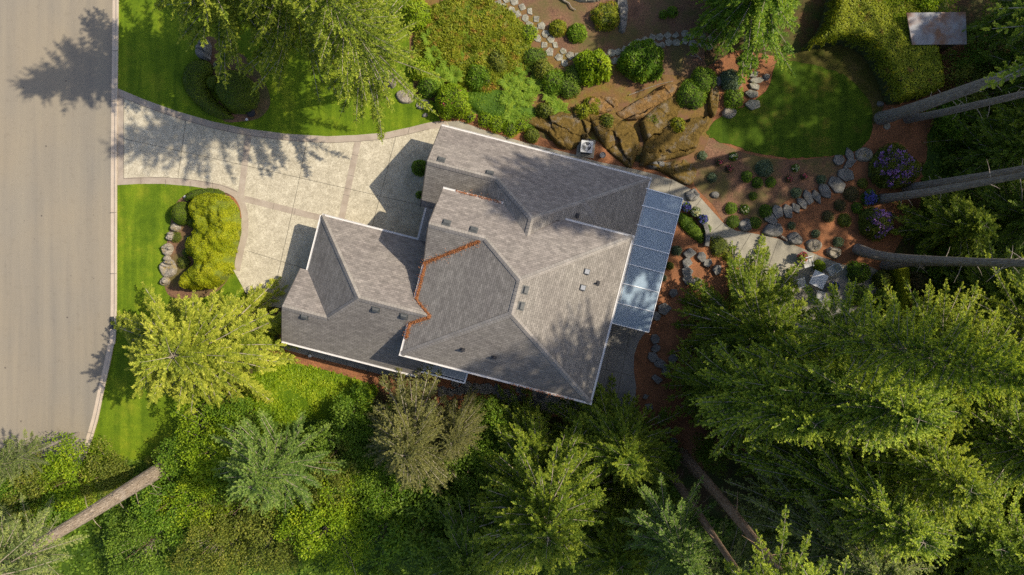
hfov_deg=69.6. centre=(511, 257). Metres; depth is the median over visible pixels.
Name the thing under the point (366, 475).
broadleaf bush
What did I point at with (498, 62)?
shrub
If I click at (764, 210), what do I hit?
garden plant
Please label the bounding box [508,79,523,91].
fern
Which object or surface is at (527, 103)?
fern
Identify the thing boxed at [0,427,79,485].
conifer tree
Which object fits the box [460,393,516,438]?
broadleaf bush
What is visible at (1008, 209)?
conifer tree
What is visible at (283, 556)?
broadleaf bush
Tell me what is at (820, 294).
patio chair
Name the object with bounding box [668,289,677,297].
garden stone
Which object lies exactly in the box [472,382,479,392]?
stone slab
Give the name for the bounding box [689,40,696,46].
flagstone
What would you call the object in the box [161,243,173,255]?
boulder
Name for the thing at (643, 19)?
needle bed
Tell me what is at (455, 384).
stone slab
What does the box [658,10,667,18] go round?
shrub
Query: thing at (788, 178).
garden plant
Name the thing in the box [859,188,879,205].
shrub
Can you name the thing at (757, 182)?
garden plant
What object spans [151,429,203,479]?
broadleaf bush
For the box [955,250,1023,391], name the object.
conifer tree
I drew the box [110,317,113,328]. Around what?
storm drain
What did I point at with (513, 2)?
flagstone
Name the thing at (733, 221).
garden plant
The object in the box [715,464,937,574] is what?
conifer tree
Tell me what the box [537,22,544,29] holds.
flagstone
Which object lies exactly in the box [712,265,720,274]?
garden stone
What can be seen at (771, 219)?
stone slab
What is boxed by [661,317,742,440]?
conifer tree
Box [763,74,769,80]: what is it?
boulder
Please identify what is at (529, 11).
flagstone
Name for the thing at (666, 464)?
broadleaf bush
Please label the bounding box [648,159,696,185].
rock outcrop
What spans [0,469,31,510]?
broadleaf bush
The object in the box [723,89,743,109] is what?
shrub
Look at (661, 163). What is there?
rock outcrop
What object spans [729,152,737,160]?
garden plant
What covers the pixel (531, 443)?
conifer tree
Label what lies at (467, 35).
fern
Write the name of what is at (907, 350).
conifer tree
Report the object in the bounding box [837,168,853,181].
stone slab
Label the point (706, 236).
planter wall
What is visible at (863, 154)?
boulder
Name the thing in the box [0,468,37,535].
broadleaf bush
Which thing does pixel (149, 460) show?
broadleaf bush
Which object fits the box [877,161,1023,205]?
conifer tree
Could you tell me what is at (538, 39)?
flagstone
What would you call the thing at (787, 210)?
stone slab
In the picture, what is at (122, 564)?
broadleaf bush
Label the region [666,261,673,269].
garden plant
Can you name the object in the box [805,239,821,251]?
boulder
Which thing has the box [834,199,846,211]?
garden plant
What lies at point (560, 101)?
fern
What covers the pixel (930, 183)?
conifer tree
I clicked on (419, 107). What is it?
boulder
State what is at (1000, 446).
conifer tree
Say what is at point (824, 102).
back lawn
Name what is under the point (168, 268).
boulder
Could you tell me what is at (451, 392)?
stone slab
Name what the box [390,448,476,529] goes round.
broadleaf bush
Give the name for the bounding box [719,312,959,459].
conifer tree
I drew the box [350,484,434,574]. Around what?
broadleaf bush
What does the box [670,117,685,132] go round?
shrub
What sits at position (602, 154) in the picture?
flower pot
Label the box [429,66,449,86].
fern
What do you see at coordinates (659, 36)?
flagstone
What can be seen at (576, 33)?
shrub
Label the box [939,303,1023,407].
conifer tree
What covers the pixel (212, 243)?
clipped hedge
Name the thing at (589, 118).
rock outcrop
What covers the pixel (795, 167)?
garden plant
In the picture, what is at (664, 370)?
garden stone
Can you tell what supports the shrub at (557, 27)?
on the needle bed at (643, 19)
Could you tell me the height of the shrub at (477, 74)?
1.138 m
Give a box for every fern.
[419,29,436,45]
[423,44,442,63]
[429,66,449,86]
[439,59,454,71]
[444,65,462,84]
[459,31,469,43]
[498,73,518,90]
[498,90,520,108]
[502,109,514,121]
[503,109,522,124]
[505,99,520,113]
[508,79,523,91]
[509,90,521,103]
[511,69,523,80]
[512,81,532,100]
[516,75,528,88]
[518,63,530,75]
[518,91,535,106]
[523,85,541,98]
[525,74,544,91]
[541,90,556,102]
[550,99,568,112]
[553,102,569,113]
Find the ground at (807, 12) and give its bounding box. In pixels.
[81,0,1007,521]
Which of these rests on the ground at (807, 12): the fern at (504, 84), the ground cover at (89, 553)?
the ground cover at (89, 553)
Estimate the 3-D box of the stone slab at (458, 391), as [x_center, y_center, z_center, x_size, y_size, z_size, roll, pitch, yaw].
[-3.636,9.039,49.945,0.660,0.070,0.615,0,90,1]
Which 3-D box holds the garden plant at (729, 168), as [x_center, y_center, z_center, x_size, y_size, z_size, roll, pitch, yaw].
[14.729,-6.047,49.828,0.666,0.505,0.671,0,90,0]
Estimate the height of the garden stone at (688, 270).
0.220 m
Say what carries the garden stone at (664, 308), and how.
on the mulch bed at (808, 221)
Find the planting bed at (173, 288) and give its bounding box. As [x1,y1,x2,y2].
[164,36,269,298]
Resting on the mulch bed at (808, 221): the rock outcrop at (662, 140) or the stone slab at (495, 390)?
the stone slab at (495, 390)
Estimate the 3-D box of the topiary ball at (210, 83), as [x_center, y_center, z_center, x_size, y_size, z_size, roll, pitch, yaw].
[-20.069,-11.759,49.572,1.187,1.120,1.150,0,90,0]
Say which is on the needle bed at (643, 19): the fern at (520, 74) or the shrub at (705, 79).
the shrub at (705, 79)
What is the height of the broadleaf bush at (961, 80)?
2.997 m
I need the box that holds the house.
[281,124,682,404]
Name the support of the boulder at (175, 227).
on the planting bed at (173, 288)
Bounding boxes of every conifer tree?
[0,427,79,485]
[0,459,168,574]
[0,493,74,574]
[111,277,299,421]
[151,0,305,89]
[201,408,346,523]
[234,0,381,107]
[290,0,446,143]
[362,364,482,496]
[422,476,504,574]
[430,386,492,462]
[453,402,639,574]
[487,384,565,471]
[544,373,687,497]
[557,478,681,574]
[615,473,726,574]
[654,495,793,574]
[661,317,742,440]
[666,233,822,410]
[668,466,830,574]
[677,448,876,574]
[680,0,801,92]
[689,339,838,460]
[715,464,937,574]
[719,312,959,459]
[724,428,964,565]
[729,427,868,484]
[731,443,837,574]
[783,278,1023,406]
[799,361,1001,534]
[801,282,872,361]
[805,323,977,442]
[852,244,1023,281]
[874,0,1023,124]
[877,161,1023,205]
[877,274,1023,405]
[880,247,1023,274]
[884,514,986,574]
[889,171,1001,272]
[897,480,1023,574]
[901,159,1023,197]
[903,86,1023,123]
[909,237,1023,330]
[924,92,1023,171]
[932,106,1023,201]
[935,388,1023,505]
[937,548,987,574]
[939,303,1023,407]
[939,472,1023,574]
[946,320,1023,425]
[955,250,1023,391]
[962,0,1023,86]
[965,168,1023,280]
[969,23,1023,115]
[977,468,1023,530]
[1002,424,1023,519]
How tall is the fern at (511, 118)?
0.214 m
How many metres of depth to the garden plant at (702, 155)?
49.77 m
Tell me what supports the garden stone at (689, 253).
on the mulch bed at (808, 221)
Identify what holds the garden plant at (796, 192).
on the mulch bed at (808, 221)
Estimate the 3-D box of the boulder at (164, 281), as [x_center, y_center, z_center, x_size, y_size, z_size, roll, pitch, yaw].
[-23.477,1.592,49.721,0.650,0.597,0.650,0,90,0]
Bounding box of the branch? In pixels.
[629,81,671,94]
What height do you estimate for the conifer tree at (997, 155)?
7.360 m
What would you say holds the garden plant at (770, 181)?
on the mulch bed at (808, 221)
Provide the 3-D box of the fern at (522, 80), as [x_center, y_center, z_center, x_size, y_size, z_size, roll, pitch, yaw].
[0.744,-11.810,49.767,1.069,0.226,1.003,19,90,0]
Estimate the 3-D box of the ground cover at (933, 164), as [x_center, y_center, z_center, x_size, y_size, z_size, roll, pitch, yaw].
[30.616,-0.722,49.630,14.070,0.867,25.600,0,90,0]
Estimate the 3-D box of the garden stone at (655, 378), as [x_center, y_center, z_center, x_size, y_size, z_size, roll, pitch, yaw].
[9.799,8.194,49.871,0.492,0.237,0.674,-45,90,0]
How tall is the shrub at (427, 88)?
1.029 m
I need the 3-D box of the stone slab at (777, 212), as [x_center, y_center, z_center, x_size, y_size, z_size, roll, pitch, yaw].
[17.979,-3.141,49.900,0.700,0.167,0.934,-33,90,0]
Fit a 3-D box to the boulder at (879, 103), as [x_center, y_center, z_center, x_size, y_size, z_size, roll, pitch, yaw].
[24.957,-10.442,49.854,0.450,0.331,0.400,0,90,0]
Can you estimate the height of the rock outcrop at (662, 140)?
0.905 m
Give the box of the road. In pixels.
[0,0,112,486]
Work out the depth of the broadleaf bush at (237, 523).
46.93 m
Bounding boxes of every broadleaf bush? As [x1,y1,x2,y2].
[0,444,83,528]
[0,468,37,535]
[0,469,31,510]
[14,476,78,537]
[31,431,124,519]
[69,435,134,504]
[102,479,187,574]
[125,452,202,548]
[143,446,164,467]
[150,432,241,537]
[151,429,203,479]
[163,475,259,574]
[168,396,269,498]
[196,427,280,506]
[202,391,274,461]
[204,460,287,555]
[229,497,337,574]
[263,451,353,540]
[269,466,384,574]
[282,428,374,528]
[290,400,373,500]
[328,388,399,484]
[330,426,391,503]
[331,380,374,428]
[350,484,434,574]
[354,459,439,530]
[371,476,471,574]
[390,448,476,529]
[427,418,503,510]
[432,463,492,516]
[456,410,509,471]
[458,410,521,486]
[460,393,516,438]
[592,475,619,504]
[609,437,682,502]
[690,428,739,478]
[751,487,763,507]
[875,0,912,24]
[913,0,959,12]
[917,219,1012,289]
[921,95,979,145]
[940,61,1018,141]
[942,3,1016,85]
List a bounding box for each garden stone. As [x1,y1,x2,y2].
[647,352,658,361]
[650,334,659,343]
[651,344,660,351]
[651,374,662,383]
[653,311,660,320]
[653,358,665,368]
[658,303,671,314]
[661,366,670,376]
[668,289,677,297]
[668,354,677,362]
[681,267,692,275]
[682,258,691,268]
[682,273,691,284]
[683,248,695,258]
[696,252,705,261]
[703,259,711,266]
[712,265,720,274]
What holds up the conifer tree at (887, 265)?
on the ground at (807, 12)
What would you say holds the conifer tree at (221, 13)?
on the ground at (807, 12)
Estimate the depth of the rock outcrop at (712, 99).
49.62 m
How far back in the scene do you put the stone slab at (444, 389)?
49.91 m
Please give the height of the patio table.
0.736 m
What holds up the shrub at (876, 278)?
on the mulch bed at (808, 221)
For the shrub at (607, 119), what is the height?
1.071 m
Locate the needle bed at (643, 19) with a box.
[518,0,841,223]
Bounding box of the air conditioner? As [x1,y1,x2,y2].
[576,138,595,157]
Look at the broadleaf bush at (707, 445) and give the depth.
48.22 m
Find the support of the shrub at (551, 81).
on the moss bank
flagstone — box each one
[510,0,517,5]
[515,10,521,17]
[518,3,525,10]
[522,14,528,21]
[527,8,531,14]
[534,16,538,21]
[534,35,541,41]
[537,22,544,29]
[541,30,548,37]
[541,42,546,47]
[546,47,552,55]
[547,35,554,42]
[554,53,562,60]
[560,48,566,53]
[561,59,567,66]
[565,52,573,59]
[607,49,614,56]
[611,57,618,63]
[614,48,620,55]
[648,34,655,39]
[655,33,663,40]
[658,42,664,47]
[664,32,671,38]
[665,39,672,45]
[672,31,678,37]
[672,39,680,45]
[681,30,688,36]
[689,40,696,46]
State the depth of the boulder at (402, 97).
49.74 m
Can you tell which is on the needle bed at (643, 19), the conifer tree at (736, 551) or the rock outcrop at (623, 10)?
the rock outcrop at (623, 10)
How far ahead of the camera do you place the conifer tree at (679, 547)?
39.19 m
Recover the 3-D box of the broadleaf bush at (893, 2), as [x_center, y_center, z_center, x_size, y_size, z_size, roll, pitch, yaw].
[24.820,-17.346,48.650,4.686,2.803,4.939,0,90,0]
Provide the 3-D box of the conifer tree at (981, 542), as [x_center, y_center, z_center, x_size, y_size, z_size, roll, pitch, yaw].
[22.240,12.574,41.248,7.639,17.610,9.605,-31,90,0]
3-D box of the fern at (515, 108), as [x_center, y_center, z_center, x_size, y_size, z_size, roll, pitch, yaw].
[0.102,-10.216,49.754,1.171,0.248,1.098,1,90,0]
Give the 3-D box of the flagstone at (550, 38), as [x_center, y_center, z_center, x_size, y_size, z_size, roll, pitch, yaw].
[2.664,-14.776,49.955,0.502,0.063,0.502,-38,90,0]
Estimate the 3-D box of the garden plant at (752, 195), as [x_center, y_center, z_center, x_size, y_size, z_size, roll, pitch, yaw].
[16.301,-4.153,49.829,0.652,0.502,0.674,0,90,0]
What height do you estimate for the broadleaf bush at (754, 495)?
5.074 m
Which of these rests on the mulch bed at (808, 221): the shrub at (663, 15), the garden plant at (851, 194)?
the garden plant at (851, 194)
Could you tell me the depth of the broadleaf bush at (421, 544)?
46.36 m
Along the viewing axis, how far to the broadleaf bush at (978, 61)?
48.38 m
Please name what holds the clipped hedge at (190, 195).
on the planting bed at (173, 288)
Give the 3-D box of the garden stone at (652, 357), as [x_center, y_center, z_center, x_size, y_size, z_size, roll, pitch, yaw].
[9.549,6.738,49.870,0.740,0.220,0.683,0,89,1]
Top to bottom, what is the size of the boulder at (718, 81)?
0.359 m
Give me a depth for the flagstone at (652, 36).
49.92 m
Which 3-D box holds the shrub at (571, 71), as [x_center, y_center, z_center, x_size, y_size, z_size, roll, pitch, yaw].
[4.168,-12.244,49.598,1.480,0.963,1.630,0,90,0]
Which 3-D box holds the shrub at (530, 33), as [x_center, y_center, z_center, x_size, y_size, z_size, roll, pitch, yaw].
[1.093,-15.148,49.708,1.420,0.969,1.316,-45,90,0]
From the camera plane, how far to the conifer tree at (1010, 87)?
47.30 m
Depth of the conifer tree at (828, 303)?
47.90 m
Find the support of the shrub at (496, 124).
on the mulch bed at (808, 221)
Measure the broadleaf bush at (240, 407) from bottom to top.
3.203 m
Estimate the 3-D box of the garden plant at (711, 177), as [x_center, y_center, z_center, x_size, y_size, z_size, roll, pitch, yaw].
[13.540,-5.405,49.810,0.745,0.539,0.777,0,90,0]
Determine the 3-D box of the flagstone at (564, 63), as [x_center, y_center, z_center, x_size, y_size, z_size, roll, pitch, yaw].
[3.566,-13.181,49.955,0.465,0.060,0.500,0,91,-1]
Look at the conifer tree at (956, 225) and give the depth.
47.00 m
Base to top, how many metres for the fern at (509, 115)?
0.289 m
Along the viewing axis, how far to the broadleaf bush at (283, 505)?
46.65 m
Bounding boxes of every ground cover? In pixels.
[0,415,982,574]
[242,361,379,424]
[411,0,534,92]
[467,89,536,128]
[486,1,565,92]
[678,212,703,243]
[914,89,1023,324]
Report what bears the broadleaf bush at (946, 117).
on the ground at (807, 12)
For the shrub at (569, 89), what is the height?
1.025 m
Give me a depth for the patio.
49.96 m
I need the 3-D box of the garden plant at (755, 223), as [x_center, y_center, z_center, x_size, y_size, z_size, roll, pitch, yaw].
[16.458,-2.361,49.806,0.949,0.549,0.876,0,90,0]
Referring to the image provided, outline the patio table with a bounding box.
[806,270,828,288]
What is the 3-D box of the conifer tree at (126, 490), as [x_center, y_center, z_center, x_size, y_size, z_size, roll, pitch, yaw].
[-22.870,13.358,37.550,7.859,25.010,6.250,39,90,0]
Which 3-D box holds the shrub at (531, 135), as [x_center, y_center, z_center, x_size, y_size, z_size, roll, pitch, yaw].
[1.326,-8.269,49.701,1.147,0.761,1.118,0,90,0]
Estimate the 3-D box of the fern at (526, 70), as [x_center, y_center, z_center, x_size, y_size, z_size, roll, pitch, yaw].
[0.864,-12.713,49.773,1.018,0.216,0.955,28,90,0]
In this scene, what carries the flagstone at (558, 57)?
on the moss bank
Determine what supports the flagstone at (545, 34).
on the moss bank
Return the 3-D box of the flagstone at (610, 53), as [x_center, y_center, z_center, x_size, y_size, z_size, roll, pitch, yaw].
[6.752,-13.862,49.955,0.610,0.060,0.535,0,88,-2]
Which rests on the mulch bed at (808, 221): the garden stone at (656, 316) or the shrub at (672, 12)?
the garden stone at (656, 316)
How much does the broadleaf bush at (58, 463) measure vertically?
3.391 m
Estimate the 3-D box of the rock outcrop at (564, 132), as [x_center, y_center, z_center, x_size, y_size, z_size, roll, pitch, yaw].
[2.918,-8.460,49.656,5.170,0.729,2.365,0,90,0]
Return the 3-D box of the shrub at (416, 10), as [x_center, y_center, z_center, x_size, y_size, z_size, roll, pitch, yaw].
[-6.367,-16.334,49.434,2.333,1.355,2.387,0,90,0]
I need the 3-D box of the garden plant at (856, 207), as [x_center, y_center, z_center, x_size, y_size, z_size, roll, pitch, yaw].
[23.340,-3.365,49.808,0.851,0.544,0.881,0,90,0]
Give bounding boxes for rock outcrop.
[521,115,592,149]
[555,107,599,121]
[575,0,599,2]
[587,96,618,113]
[590,117,639,167]
[616,0,627,33]
[616,84,677,120]
[639,92,709,166]
[646,161,664,168]
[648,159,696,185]
[707,85,718,117]
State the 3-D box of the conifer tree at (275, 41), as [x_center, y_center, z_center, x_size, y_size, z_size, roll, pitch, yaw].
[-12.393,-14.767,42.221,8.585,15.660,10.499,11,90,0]
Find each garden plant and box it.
[172,232,181,242]
[177,256,190,268]
[182,248,188,256]
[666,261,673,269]
[671,245,681,255]
[697,150,706,161]
[707,173,717,182]
[715,158,723,166]
[722,251,733,261]
[725,164,733,172]
[725,202,737,214]
[726,215,739,227]
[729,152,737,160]
[740,204,749,214]
[741,171,752,182]
[749,191,756,200]
[749,216,761,228]
[751,177,763,188]
[755,159,773,176]
[759,204,772,217]
[765,176,776,187]
[785,175,792,182]
[787,221,795,229]
[790,187,801,197]
[791,164,799,171]
[800,173,807,179]
[811,229,820,237]
[816,175,826,183]
[821,210,834,222]
[833,237,843,246]
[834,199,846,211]
[837,213,850,227]
[843,185,858,202]
[851,202,862,213]
[857,178,867,188]
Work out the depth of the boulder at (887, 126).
49.93 m
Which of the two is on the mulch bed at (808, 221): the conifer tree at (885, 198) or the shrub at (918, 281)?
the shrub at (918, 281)
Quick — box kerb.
[72,0,118,476]
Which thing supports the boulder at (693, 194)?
on the path
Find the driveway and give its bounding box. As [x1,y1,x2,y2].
[117,89,448,307]
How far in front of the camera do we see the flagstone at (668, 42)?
49.93 m
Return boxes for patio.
[282,270,880,411]
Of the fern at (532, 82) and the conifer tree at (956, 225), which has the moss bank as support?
the fern at (532, 82)
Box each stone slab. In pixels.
[438,386,447,396]
[447,387,454,396]
[451,381,460,386]
[454,387,462,395]
[460,381,473,394]
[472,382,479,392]
[480,383,493,394]
[491,383,501,395]
[497,389,511,401]
[508,394,518,403]
[516,386,523,393]
[517,394,525,401]
[531,398,536,407]
[536,391,545,399]
[744,90,757,97]
[744,100,759,109]
[748,83,759,89]
[749,71,757,77]
[749,77,763,83]
[764,214,777,223]
[771,205,782,218]
[782,204,791,217]
[792,203,799,212]
[797,198,806,208]
[802,190,813,204]
[811,189,820,203]
[818,184,831,197]
[828,176,845,192]
[833,155,844,165]
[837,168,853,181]
[843,159,856,167]
[845,148,853,159]
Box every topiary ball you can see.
[171,201,190,225]
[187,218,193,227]
[205,75,217,91]
[214,70,259,113]
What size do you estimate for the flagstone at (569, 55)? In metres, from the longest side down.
0.610 x 0.575 x 0.060 m
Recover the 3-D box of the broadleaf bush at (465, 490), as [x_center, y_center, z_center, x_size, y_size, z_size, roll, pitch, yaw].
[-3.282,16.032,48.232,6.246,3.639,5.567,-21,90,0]
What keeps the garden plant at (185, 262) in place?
on the planting bed at (173, 288)
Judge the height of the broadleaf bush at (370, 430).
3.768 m
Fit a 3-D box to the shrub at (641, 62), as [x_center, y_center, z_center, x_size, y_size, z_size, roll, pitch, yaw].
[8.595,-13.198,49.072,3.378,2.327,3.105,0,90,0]
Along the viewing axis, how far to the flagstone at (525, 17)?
49.93 m
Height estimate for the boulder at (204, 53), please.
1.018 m
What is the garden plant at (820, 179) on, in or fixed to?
on the mulch bed at (808, 221)
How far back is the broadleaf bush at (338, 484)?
46.32 m
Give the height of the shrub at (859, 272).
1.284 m
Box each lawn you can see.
[89,0,439,461]
[706,45,883,158]
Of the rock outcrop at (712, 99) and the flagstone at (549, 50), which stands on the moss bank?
the flagstone at (549, 50)
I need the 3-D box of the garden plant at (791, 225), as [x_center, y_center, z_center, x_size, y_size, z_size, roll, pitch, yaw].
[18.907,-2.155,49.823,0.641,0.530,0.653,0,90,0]
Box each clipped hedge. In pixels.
[178,193,241,289]
[181,59,234,119]
[184,188,224,200]
[801,0,944,104]
[877,267,911,331]
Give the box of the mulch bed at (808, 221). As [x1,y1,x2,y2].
[280,41,984,468]
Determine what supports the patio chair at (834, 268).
on the path
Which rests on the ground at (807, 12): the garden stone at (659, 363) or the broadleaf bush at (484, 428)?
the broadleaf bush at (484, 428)
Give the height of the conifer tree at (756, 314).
9.808 m
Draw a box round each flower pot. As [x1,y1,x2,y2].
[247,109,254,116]
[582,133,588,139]
[600,152,605,157]
[681,202,691,211]
[690,206,700,216]
[699,214,708,223]
[796,251,807,261]
[828,281,839,290]
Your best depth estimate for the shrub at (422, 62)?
49.39 m
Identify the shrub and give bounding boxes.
[401,0,432,31]
[410,56,434,80]
[411,159,425,176]
[415,191,421,198]
[417,77,442,97]
[434,83,470,120]
[462,111,475,122]
[465,63,490,91]
[477,112,492,128]
[487,49,507,72]
[489,115,505,133]
[502,122,519,137]
[516,118,527,132]
[520,23,538,43]
[523,46,547,68]
[523,128,539,143]
[528,58,551,79]
[535,103,554,120]
[541,69,564,95]
[548,19,566,37]
[558,76,580,98]
[564,65,582,86]
[566,23,587,43]
[572,48,612,87]
[573,103,591,119]
[583,95,600,115]
[589,0,620,31]
[598,112,614,128]
[616,38,664,83]
[646,114,657,122]
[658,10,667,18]
[667,6,677,18]
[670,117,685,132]
[675,78,706,109]
[690,66,717,93]
[701,223,711,232]
[709,234,729,257]
[720,69,741,90]
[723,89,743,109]
[812,259,825,271]
[846,261,870,283]
[849,284,870,306]
[858,206,895,241]
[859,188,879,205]
[868,142,921,189]
[870,269,893,289]
[873,287,898,316]
[910,270,931,295]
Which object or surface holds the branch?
on the moss bank
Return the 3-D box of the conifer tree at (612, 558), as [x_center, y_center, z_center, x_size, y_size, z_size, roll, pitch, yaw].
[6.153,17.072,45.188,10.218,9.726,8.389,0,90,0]
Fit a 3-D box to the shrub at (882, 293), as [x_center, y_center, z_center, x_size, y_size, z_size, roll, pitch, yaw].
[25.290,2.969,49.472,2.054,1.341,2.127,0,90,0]
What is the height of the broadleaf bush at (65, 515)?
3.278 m
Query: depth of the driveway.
49.96 m
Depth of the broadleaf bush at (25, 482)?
47.47 m
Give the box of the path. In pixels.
[447,121,882,412]
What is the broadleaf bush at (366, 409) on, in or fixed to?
on the ground at (807, 12)
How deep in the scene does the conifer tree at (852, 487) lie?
34.82 m
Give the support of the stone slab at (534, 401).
on the path
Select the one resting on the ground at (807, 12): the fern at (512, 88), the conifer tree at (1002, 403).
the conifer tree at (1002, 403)
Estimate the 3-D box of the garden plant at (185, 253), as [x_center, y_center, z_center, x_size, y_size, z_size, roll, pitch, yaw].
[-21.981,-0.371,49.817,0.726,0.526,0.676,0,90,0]
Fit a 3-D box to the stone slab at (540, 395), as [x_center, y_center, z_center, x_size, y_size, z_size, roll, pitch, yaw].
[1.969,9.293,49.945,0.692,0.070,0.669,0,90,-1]
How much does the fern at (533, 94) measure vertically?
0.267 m
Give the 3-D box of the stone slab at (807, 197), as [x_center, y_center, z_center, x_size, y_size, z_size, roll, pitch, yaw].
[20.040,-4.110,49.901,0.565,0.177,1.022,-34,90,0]
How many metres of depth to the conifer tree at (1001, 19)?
46.70 m
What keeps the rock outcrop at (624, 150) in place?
on the moss bank
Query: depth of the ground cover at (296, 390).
49.81 m
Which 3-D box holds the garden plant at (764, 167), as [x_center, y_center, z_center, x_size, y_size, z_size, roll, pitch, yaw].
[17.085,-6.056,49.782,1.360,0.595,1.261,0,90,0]
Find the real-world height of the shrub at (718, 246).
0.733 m
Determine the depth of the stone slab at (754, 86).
49.78 m
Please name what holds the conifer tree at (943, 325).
on the ground at (807, 12)
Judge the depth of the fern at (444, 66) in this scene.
49.45 m
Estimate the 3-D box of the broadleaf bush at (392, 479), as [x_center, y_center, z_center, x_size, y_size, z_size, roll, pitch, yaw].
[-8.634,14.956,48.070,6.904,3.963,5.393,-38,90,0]
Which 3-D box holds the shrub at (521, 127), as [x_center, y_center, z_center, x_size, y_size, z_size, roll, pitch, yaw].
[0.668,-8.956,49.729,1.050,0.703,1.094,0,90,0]
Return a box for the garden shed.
[906,12,966,50]
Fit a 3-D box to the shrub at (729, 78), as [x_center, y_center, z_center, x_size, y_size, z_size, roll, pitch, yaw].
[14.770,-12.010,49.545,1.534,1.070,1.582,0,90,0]
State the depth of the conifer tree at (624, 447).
44.94 m
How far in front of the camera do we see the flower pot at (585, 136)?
49.56 m
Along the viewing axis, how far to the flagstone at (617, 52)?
49.92 m
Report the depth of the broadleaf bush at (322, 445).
46.76 m
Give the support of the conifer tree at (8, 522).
on the ground at (807, 12)
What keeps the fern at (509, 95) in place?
on the moss bank
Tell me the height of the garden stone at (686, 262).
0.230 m
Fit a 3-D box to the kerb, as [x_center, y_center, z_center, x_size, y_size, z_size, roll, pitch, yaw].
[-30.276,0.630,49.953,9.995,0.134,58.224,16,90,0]
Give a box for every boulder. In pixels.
[159,259,176,277]
[160,277,169,285]
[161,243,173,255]
[165,231,173,240]
[170,223,180,231]
[195,40,211,60]
[396,90,413,103]
[416,100,429,109]
[685,188,699,201]
[710,192,718,198]
[715,76,721,85]
[722,108,736,118]
[738,218,751,231]
[762,222,782,236]
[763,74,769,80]
[787,232,802,244]
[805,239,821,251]
[826,247,840,258]
[855,147,872,161]
[877,101,883,105]
[883,123,890,129]
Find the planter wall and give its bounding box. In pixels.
[690,212,709,245]
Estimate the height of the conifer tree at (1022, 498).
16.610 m
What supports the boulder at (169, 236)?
on the planting bed at (173, 288)
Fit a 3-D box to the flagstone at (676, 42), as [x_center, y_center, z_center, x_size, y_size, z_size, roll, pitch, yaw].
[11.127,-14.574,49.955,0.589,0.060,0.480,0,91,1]
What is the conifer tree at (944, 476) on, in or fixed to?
on the ground at (807, 12)
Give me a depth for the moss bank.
49.98 m
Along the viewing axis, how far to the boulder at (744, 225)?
49.79 m
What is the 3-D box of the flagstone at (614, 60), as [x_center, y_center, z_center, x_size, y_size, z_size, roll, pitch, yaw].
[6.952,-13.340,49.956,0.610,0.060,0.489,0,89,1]
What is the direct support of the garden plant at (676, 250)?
on the mulch bed at (808, 221)
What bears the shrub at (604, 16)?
on the needle bed at (643, 19)
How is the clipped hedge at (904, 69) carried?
on the ground at (807, 12)
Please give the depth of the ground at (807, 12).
50.02 m
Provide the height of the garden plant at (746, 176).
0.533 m
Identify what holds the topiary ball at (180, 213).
on the planting bed at (173, 288)
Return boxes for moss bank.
[410,0,712,163]
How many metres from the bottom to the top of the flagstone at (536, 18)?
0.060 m
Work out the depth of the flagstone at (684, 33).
49.93 m
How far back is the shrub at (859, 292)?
49.35 m
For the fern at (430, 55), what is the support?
on the ground cover at (482, 25)
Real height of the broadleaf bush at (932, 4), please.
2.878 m
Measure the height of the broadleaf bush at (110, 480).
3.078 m
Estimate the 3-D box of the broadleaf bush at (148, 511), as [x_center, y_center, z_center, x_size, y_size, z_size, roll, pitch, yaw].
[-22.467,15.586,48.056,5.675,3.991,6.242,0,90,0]
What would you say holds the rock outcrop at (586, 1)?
on the needle bed at (643, 19)
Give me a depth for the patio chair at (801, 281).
49.53 m
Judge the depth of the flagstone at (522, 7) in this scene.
49.93 m
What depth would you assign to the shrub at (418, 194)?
49.31 m
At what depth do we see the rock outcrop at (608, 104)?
49.77 m
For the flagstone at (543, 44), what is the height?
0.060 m
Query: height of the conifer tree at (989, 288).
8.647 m
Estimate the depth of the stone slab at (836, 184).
49.82 m
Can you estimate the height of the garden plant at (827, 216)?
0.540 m
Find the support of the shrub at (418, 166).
on the mulch bed at (808, 221)
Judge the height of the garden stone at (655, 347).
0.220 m
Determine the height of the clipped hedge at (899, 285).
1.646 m
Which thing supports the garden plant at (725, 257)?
on the mulch bed at (808, 221)
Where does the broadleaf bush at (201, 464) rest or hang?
on the ground at (807, 12)
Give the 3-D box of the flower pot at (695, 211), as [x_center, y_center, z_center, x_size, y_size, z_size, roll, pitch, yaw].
[12.329,-3.107,49.563,0.723,0.814,0.724,0,90,0]
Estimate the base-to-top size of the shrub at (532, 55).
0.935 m
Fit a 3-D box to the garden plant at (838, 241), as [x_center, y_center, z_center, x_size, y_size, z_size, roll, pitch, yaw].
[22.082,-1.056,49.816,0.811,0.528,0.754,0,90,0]
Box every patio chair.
[797,277,805,287]
[804,256,813,267]
[814,290,825,301]
[823,263,842,275]
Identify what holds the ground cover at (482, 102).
on the moss bank
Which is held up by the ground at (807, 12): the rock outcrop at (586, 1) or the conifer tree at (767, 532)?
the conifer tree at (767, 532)
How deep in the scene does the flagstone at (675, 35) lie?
49.92 m
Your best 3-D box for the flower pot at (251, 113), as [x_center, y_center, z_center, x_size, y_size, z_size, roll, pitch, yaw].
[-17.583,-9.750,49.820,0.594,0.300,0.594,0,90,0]
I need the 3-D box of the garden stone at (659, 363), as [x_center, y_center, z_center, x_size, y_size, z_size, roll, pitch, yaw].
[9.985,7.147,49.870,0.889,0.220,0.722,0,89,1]
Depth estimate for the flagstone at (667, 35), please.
49.93 m

